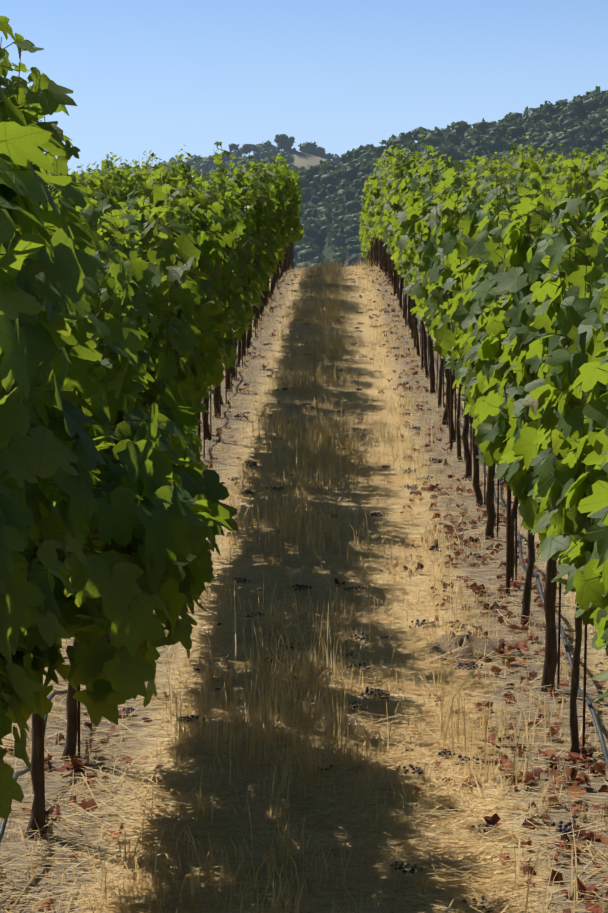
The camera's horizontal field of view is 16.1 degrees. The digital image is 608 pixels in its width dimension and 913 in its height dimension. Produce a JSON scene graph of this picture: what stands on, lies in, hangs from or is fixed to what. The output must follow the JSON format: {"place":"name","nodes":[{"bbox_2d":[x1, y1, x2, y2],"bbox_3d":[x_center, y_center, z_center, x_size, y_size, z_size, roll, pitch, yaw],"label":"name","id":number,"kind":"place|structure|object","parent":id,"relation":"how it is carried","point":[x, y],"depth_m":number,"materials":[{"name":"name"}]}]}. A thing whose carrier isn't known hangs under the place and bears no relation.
{"place":"outdoors","nodes":[
{"label":"outdoors","id":0,"kind":"place"},
{"bbox_2d":[206,150,337,186],"bbox_3d":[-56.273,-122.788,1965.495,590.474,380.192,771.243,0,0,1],"label":"hill","id":1,"kind":"structure","parent":0,"point":[305,160],"depth_m":2178.76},
{"bbox_2d":[0,16,607,912],"bbox_3d":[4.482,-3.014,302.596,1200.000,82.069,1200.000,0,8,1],"label":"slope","id":2,"kind":"structure","parent":0,"point":[302,590],"depth_m":7.94,"materials":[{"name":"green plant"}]},
{"bbox_2d":[0,0,607,174],"label":"sky","id":3,"kind":"structure","parent":0,"point":[162,77],"materials":[{"name":"blue"}]},
{"bbox_2d":[293,113,607,261],"bbox_3d":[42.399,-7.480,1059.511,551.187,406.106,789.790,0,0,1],"label":"hill","id":4,"kind":"structure","parent":0,"point":[323,245],"depth_m":1224.24,"materials":[{"name":"green plant"}]},
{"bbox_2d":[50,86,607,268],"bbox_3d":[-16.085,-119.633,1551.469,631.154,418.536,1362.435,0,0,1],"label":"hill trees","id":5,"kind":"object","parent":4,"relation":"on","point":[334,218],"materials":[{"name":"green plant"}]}
]}

